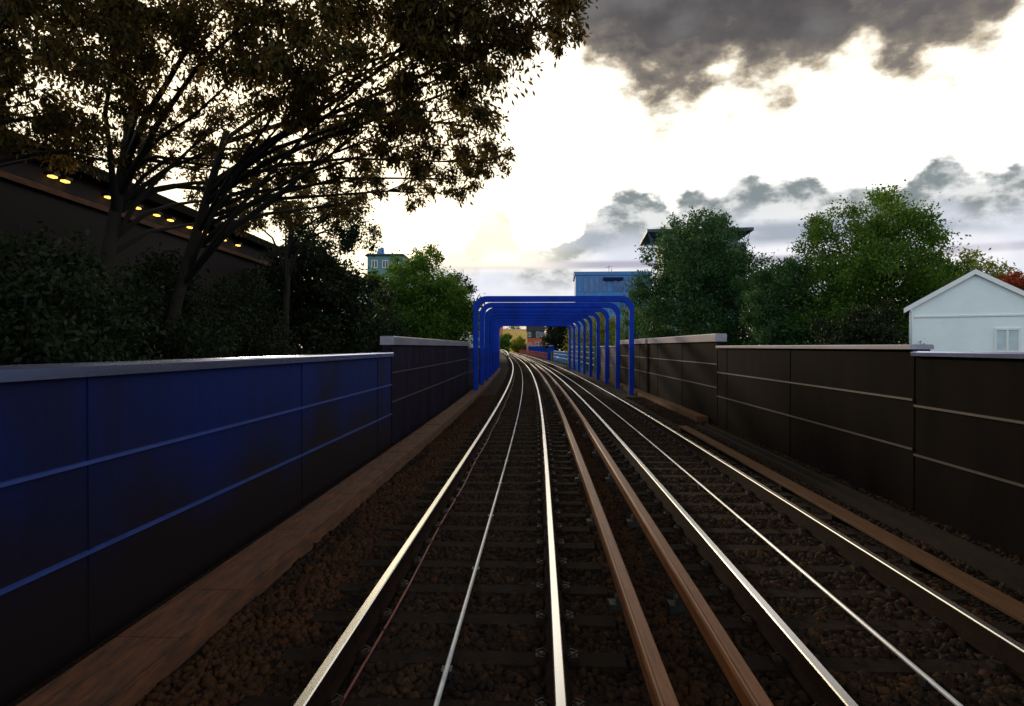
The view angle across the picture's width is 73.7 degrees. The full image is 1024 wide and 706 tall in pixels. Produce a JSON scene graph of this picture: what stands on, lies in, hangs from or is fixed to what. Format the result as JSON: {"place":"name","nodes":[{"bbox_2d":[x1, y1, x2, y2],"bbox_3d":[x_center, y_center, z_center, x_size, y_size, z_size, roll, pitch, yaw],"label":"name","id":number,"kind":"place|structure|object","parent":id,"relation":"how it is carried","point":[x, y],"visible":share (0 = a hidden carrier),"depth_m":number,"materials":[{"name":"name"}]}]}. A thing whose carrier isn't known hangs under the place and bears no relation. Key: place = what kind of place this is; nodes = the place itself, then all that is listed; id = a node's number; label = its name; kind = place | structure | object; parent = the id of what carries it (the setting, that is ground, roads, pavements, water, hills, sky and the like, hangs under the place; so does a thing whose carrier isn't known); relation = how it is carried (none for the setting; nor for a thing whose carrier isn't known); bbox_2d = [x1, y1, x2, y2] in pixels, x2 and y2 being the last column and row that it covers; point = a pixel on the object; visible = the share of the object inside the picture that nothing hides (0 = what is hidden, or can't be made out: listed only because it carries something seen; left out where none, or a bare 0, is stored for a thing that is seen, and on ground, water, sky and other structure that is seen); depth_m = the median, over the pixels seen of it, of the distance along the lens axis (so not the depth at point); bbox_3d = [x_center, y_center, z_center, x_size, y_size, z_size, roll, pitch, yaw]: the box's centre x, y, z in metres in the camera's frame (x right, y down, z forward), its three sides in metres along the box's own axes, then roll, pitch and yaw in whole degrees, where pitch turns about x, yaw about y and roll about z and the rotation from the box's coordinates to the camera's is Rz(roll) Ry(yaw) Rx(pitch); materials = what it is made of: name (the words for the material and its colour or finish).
{"place":"outdoors","nodes":[
{"label":"outdoors","id":0,"kind":"place"},
{"bbox_2d":[0,127,282,356],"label":"brick building","id":1,"kind":"structure","parent":0,"point":[33,193],"depth_m":19.45,"materials":[{"name":"brick"}]},
{"bbox_2d":[365,248,408,301],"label":"pale tower","id":2,"kind":"structure","parent":0,"point":[380,260],"depth_m":104.88,"materials":[{"name":"teal glass"}]},
{"bbox_2d":[372,260,377,267],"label":"window","id":3,"kind":"structure","parent":2,"relation":"in","point":[374,262],"depth_m":104.86,"materials":[{"name":"white glass"}]},
{"bbox_2d":[382,260,387,267],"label":"window","id":4,"kind":"structure","parent":2,"relation":"in","point":[384,262],"depth_m":104.85,"materials":[{"name":"white glass"}]},
{"bbox_2d":[462,332,472,346],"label":"pale terrace","id":5,"kind":"structure","parent":0,"point":[469,339],"depth_m":134.97,"materials":[{"name":"stone"}]},
{"bbox_2d":[4,0,1023,347],"label":"sky","id":6,"kind":"structure","parent":0,"point":[764,113],"materials":[{"name":"white"}]},
{"bbox_2d":[546,348,555,361],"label":"boundary wall","id":7,"kind":"structure","parent":0,"point":[548,353],"depth_m":125.55,"materials":[{"name":"blue metal"}]},
{"bbox_2d":[557,348,572,365],"bbox_3d":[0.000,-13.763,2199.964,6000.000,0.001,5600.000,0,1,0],"label":"ground","id":8,"kind":"structure","parent":0,"point":[568,359],"depth_m":314.60,"materials":[{"name":"metal"}]},
{"bbox_2d":[0,221,168,364],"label":"leafy shrub","id":9,"kind":"object","parent":8,"relation":"on","point":[66,332],"visible":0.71,"depth_m":10.81,"materials":[{"name":"green plant"}]},
{"bbox_2d":[0,0,182,185],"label":"broadleaf tree","id":10,"kind":"object","parent":8,"relation":"on","point":[58,124],"visible":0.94,"depth_m":11.16,"materials":[{"name":"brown plant"}]},
{"bbox_2d":[81,241,257,360],"bbox_3d":[-8.786,1.689,16.188,5.265,8.641,5.798,0,1,0],"label":"leafy shrub","id":11,"kind":"object","parent":8,"relation":"on","point":[185,342],"visible":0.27,"depth_m":16.17,"materials":[{"name":"green plant"}]},
{"bbox_2d":[41,0,378,347],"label":"broadleaf tree","id":12,"kind":"object","parent":8,"relation":"on","point":[188,23],"visible":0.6,"depth_m":13.15,"materials":[{"name":"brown plant"}]},
{"bbox_2d":[184,267,314,358],"bbox_3d":[-9.498,1.423,22.809,6.507,9.053,5.553,0,1,0],"label":"leafy shrub","id":13,"kind":"object","parent":8,"relation":"on","point":[258,345],"visible":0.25,"depth_m":22.48,"materials":[{"name":"green plant"}]},
{"bbox_2d":[232,166,384,355],"bbox_3d":[-7.835,-0.502,26.107,5.786,12.853,3.855,0,1,0],"label":"broadleaf tree","id":14,"kind":"object","parent":8,"relation":"on","point":[352,233],"visible":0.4,"depth_m":26.26,"materials":[{"name":"green plant"}]},
{"bbox_2d":[231,220,405,356],"bbox_3d":[-8.995,-0.025,31.458,8.265,11.817,8.381,0,1,0],"label":"dense tree","id":15,"kind":"object","parent":8,"relation":"on","point":[334,307],"visible":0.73,"depth_m":29.94,"materials":[{"name":"green plant"}]},
{"bbox_2d":[328,292,415,352],"bbox_3d":[-7.835,1.181,38.210,5.169,9.269,6.452,0,1,39],"label":"dense tree","id":16,"kind":"object","parent":8,"relation":"on","point":[395,328],"visible":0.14,"depth_m":37.53,"materials":[{"name":"green plant"}]},
{"bbox_2d":[156,0,597,359],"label":"broadleaf tree","id":17,"kind":"object","parent":8,"relation":"on","point":[417,31],"visible":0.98,"depth_m":13.41,"materials":[{"name":"brown plant"}]},
{"bbox_2d":[362,242,488,346],"bbox_3d":[-5.849,-0.734,44.179,8.709,13.005,8.269,0,1,-35],"label":"dense tree","id":18,"kind":"object","parent":8,"relation":"on","point":[431,299],"visible":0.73,"depth_m":42.38,"materials":[{"name":"green plant"}]},
{"bbox_2d":[446,271,478,339],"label":"dense tree","id":19,"kind":"object","parent":8,"relation":"on","point":[470,287],"visible":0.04,"depth_m":49.74,"materials":[{"name":"green plant"}]},
{"bbox_2d":[478,311,486,346],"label":"blue building","id":20,"kind":"structure","parent":8,"relation":"on","point":[479,333],"depth_m":99.95,"materials":[{"name":"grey metal"}]},
{"bbox_2d":[500,333,511,352],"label":"leafy shrub","id":21,"kind":"object","parent":8,"relation":"on","point":[505,338],"visible":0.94,"depth_m":208.99,"materials":[{"name":"green plant"}]},
{"bbox_2d":[503,329,526,351],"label":"yellow building","id":22,"kind":"structure","parent":8,"relation":"on","point":[514,333],"depth_m":399.91,"materials":[{"name":"brick"}]},
{"bbox_2d":[509,335,526,352],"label":"leafy shrub","id":23,"kind":"object","parent":8,"relation":"on","point":[518,343],"visible":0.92,"depth_m":258.83,"materials":[{"name":"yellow plant"}]},
{"bbox_2d":[526,326,545,354],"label":"brick house","id":24,"kind":"structure","parent":8,"relation":"on","point":[534,333],"depth_m":234.97,"materials":[{"name":"brick"}]},
{"bbox_2d":[522,345,554,358],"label":"bridge parapet","id":25,"kind":"structure","parent":8,"relation":"on","point":[535,348],"depth_m":186.48,"materials":[{"name":"blue paint"}]},
{"bbox_2d":[539,325,572,361],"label":"dense tree","id":26,"kind":"object","parent":8,"relation":"on","point":[555,336],"visible":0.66,"depth_m":147.72,"materials":[{"name":"green plant"}]},
{"bbox_2d":[561,310,621,373],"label":"dense tree","id":27,"kind":"object","parent":8,"relation":"on","point":[602,328],"visible":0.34,"depth_m":78.84,"materials":[{"name":"green plant"}]},
{"bbox_2d":[609,299,676,345],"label":"dense tree","id":28,"kind":"object","parent":8,"relation":"on","point":[624,323],"visible":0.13,"depth_m":61.67,"materials":[{"name":"green plant"}]},
{"bbox_2d":[640,227,753,333],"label":"canopy roof building","id":29,"kind":"structure","parent":8,"relation":"on","point":[650,236],"depth_m":81.62,"materials":[{"name":"black glass"}]},
{"bbox_2d":[617,206,780,345],"bbox_3d":[14.114,-2.335,48.268,12.085,16.141,11.278,0,1,44],"label":"dense tree","id":30,"kind":"object","parent":8,"relation":"on","point":[704,278],"visible":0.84,"depth_m":46.02,"materials":[{"name":"green plant"}]},
{"bbox_2d":[733,255,835,345],"bbox_3d":[14.709,0.270,37.165,5.327,11.117,5.265,0,1,0],"label":"broadleaf tree","id":31,"kind":"object","parent":8,"relation":"on","point":[766,324],"visible":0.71,"depth_m":36.10,"materials":[{"name":"green plant"}]},
{"bbox_2d":[804,293,924,344],"bbox_3d":[14.174,1.747,28.062,4.380,8.313,4.478,0,1,-27],"label":"leafy shrub","id":32,"kind":"object","parent":8,"relation":"on","point":[859,328],"visible":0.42,"depth_m":27.70,"materials":[{"name":"green plant"}]},
{"bbox_2d":[748,179,993,344],"bbox_3d":[19.306,-1.791,37.591,11.554,15.244,12.179,-1,1,-45],"label":"broadleaf tree","id":33,"kind":"object","parent":8,"relation":"on","point":[870,267],"visible":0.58,"depth_m":34.93,"materials":[{"name":"green plant"}]},
{"bbox_2d":[907,243,1017,283],"bbox_3d":[29.513,-0.661,43.680,9.774,12.864,8.997,0,1,-21],"label":"broadleaf tree","id":34,"kind":"object","parent":8,"relation":"on","point":[1001,270],"visible":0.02,"depth_m":42.59,"materials":[{"name":"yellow plant"}]},
{"bbox_2d":[904,269,1023,351],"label":"white house","id":35,"kind":"structure","parent":8,"relation":"on","point":[976,310],"depth_m":25.96,"materials":[{"name":"paint"}]},
{"bbox_2d":[994,328,1020,351],"bbox_3d":[18.439,-0.479,25.409,0.800,0.900,0.070,0,1,30],"label":"window","id":36,"kind":"structure","parent":35,"relation":"in","point":[1005,339],"depth_m":25.38,"materials":[{"name":"white glass"}]},
{"bbox_2d":[996,269,1023,289],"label":"broadleaf tree","id":37,"kind":"object","parent":8,"relation":"on","point":[1015,279],"visible":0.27,"depth_m":36.20,"materials":[{"name":"red plant"}]},
{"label":"viaduct deck","id":38,"kind":"structure","parent":8,"relation":"on","visible":0},
{"bbox_2d":[0,352,393,705],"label":"parapet wall","id":39,"kind":"structure","parent":38,"relation":"on","point":[130,491],"depth_m":6.08,"materials":[{"name":"blue metal"}]},
{"bbox_2d":[380,336,469,445],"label":"parapet wall","id":40,"kind":"structure","parent":38,"relation":"on","point":[429,379],"depth_m":20.68,"materials":[{"name":"paint"}]},
{"bbox_2d":[468,347,484,390],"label":"parapet wall","id":41,"kind":"structure","parent":38,"relation":"on","point":[470,368],"depth_m":38.73,"materials":[{"name":"blue paint"}]},
{"bbox_2d":[7,353,1023,705],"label":"ballast bed","id":42,"kind":"object","parent":38,"relation":"on","point":[993,613],"visible":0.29,"depth_m":6.18,"materials":[{"name":"brown gravel"}]},
{"bbox_2d":[16,368,500,705],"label":"cable trough","id":43,"kind":"object","parent":42,"relation":"on","point":[134,664],"visible":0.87,"depth_m":5.87,"materials":[{"name":"brown concrete"}]},
{"bbox_2d":[239,351,637,705],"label":"railway track","id":44,"kind":"structure","parent":42,"relation":"on","point":[556,659],"depth_m":6.19,"materials":[{"name":"wood"}]},
{"bbox_2d":[341,375,514,705],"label":"red cable","id":45,"kind":"object","parent":44,"relation":"on","point":[348,690],"visible":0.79,"depth_m":5.91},
{"bbox_2d":[501,349,508,364],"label":"guard rail","id":46,"kind":"object","parent":42,"relation":"on","point":[507,356],"visible":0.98,"depth_m":83.45,"materials":[{"name":"silver metal"}]},
{"bbox_2d":[519,350,545,357],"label":"railing","id":47,"kind":"object","parent":42,"relation":"on","point":[540,354],"visible":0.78,"depth_m":158.30,"materials":[{"name":"metal"}]},
{"bbox_2d":[499,325,570,368],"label":"portal frame","id":48,"kind":"object","parent":42,"relation":"on","point":[568,327],"visible":0.38,"depth_m":73.89,"materials":[{"name":"blue paint"}]},
{"bbox_2d":[498,323,575,369],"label":"portal frame","id":49,"kind":"object","parent":42,"relation":"on","point":[571,324],"visible":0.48,"depth_m":68.87,"materials":[{"name":"blue paint"}]},
{"bbox_2d":[496,321,580,371],"bbox_3d":[2.402,-0.606,63.993,8.140,5.000,0.380,0,1,0],"label":"portal frame","id":50,"kind":"object","parent":42,"relation":"on","point":[577,323],"visible":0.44,"depth_m":63.87,"materials":[{"name":"blue paint"}]},
{"bbox_2d":[494,319,585,373],"bbox_3d":[2.383,-0.561,58.989,8.140,5.000,0.380,0,1,0],"label":"portal frame","id":51,"kind":"object","parent":42,"relation":"on","point":[582,321],"visible":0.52,"depth_m":58.87,"materials":[{"name":"blue paint"}]},
{"bbox_2d":[492,316,592,376],"bbox_3d":[2.349,-0.516,53.985,8.140,5.000,0.380,0,1,0],"label":"portal frame","id":52,"kind":"object","parent":42,"relation":"on","point":[588,318],"visible":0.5,"depth_m":53.86,"materials":[{"name":"blue paint"}]},
{"bbox_2d":[489,312,599,379],"bbox_3d":[2.301,-0.471,48.980,8.140,5.000,0.380,0,1,1],"label":"portal frame","id":53,"kind":"object","parent":42,"relation":"on","point":[593,314],"visible":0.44,"depth_m":48.86,"materials":[{"name":"blue paint"}]},
{"bbox_2d":[484,308,608,383],"bbox_3d":[2.237,-0.426,43.976,8.140,5.000,0.380,0,1,1],"label":"portal frame","id":54,"kind":"object","parent":42,"relation":"on","point":[489,312],"visible":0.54,"depth_m":43.85,"materials":[{"name":"blue paint"}]},
{"bbox_2d":[479,302,620,388],"bbox_3d":[2.158,-0.381,38.971,8.140,5.000,0.380,0,1,1],"label":"portal frame","id":55,"kind":"object","parent":42,"relation":"on","point":[614,307],"visible":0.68,"depth_m":38.85,"materials":[{"name":"blue paint"}]},
{"bbox_2d":[473,296,634,394],"bbox_3d":[2.060,-0.336,33.965,8.140,5.000,0.380,0,1,1],"label":"portal frame","id":56,"kind":"object","parent":42,"relation":"on","point":[628,302],"visible":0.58,"depth_m":33.84,"materials":[{"name":"blue paint"}]},
{"bbox_2d":[136,394,1023,705],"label":"ballast stones","id":57,"kind":"object","parent":42,"relation":"on","point":[412,478],"visible":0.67,"depth_m":6.09,"materials":[{"name":"gravel"}]},
{"bbox_2d":[571,347,594,375],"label":"railing","id":58,"kind":"object","parent":42,"relation":"on","point":[576,351],"visible":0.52,"depth_m":67.96,"materials":[{"name":"metal"}]},
{"bbox_2d":[503,351,678,705],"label":"conductor rail","id":59,"kind":"object","parent":42,"relation":"on","point":[625,601],"visible":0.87,"depth_m":5.50,"materials":[{"name":"metal"}]},
{"bbox_2d":[510,352,773,705],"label":"conductor rail","id":60,"kind":"object","parent":42,"relation":"on","point":[746,688],"visible":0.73,"depth_m":5.61,"materials":[{"name":"metal"}]},
{"bbox_2d":[600,377,707,421],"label":"kerb","id":61,"kind":"structure","parent":42,"relation":"on","point":[692,414],"depth_m":26.27,"materials":[{"name":"brown concrete"}]},
{"bbox_2d":[511,352,1023,705],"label":"railway track","id":62,"kind":"structure","parent":42,"relation":"on","point":[998,646],"depth_m":6.25,"materials":[{"name":"metal"}]},
{"bbox_2d":[678,426,1023,623],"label":"brown walk board","id":63,"kind":"object","parent":42,"relation":"on","point":[917,557],"visible":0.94,"depth_m":7.59,"materials":[{"name":"wood"}]},
{"bbox_2d":[696,424,1023,593],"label":"cable duct","id":64,"kind":"object","parent":42,"relation":"on","point":[992,566],"visible":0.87,"depth_m":8.92,"materials":[{"name":"concrete"}]},
{"bbox_2d":[551,351,554,361],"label":"gate pillar","id":65,"kind":"structure","parent":38,"relation":"on","point":[552,357],"depth_m":112.32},
{"bbox_2d":[553,351,567,364],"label":"railing","id":66,"kind":"object","parent":38,"relation":"on","point":[561,355],"visible":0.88,"depth_m":95.54,"materials":[{"name":"blue metal"}]},
{"bbox_2d":[600,346,614,380],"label":"parapet wall","id":67,"kind":"structure","parent":38,"relation":"on","point":[611,362],"depth_m":47.11,"materials":[{"name":"grey concrete"}]},
{"bbox_2d":[620,333,726,425],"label":"parapet wall","id":68,"kind":"structure","parent":38,"relation":"on","point":[681,370],"depth_m":25.55,"materials":[{"name":"paint"}]},
{"bbox_2d":[716,344,933,511],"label":"parapet wall","id":69,"kind":"structure","parent":38,"relation":"on","point":[846,413],"depth_m":12.48,"materials":[{"name":"paint"}]},
{"bbox_2d":[911,351,1023,559],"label":"parapet wall","id":70,"kind":"structure","parent":38,"relation":"on","point":[969,441],"depth_m":8.46,"materials":[{"name":"paint"}]},
{"bbox_2d":[573,267,650,374],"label":"blue building","id":71,"kind":"structure","parent":0,"point":[604,283],"depth_m":124.45,"materials":[{"name":"grey metal"}]},
{"bbox_2d":[577,277,581,291],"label":"window","id":72,"kind":"structure","parent":71,"relation":"in","point":[579,279],"depth_m":124.76,"materials":[{"name":"blue glass"}]},
{"bbox_2d":[583,277,587,291],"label":"window","id":73,"kind":"structure","parent":71,"relation":"in","point":[585,279],"depth_m":124.70,"materials":[{"name":"blue glass"}]},
{"bbox_2d":[589,277,593,291],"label":"window","id":74,"kind":"structure","parent":71,"relation":"in","point":[591,279],"depth_m":124.61,"materials":[{"name":"blue glass"}]},
{"bbox_2d":[595,277,599,291],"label":"window","id":75,"kind":"structure","parent":71,"relation":"in","point":[597,279],"depth_m":124.54,"materials":[{"name":"blue glass"}]},
{"bbox_2d":[601,277,605,291],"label":"window","id":76,"kind":"structure","parent":71,"relation":"in","point":[603,282],"depth_m":124.45,"materials":[{"name":"blue glass"}]},
{"bbox_2d":[607,280,611,291],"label":"window","id":77,"kind":"structure","parent":71,"relation":"in","point":[609,282],"depth_m":124.39,"materials":[{"name":"blue glass"}]},
{"bbox_2d":[613,280,617,291],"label":"window","id":78,"kind":"structure","parent":71,"relation":"in","point":[615,282],"depth_m":124.30,"materials":[{"name":"blue glass"}]},
{"bbox_2d":[619,277,623,291],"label":"window","id":79,"kind":"structure","parent":71,"relation":"in","point":[621,282],"depth_m":124.24,"materials":[{"name":"blue glass"}]},
{"bbox_2d":[625,277,629,291],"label":"window","id":80,"kind":"structure","parent":71,"relation":"in","point":[626,278],"depth_m":124.15,"materials":[{"name":"blue glass"}]}
]}

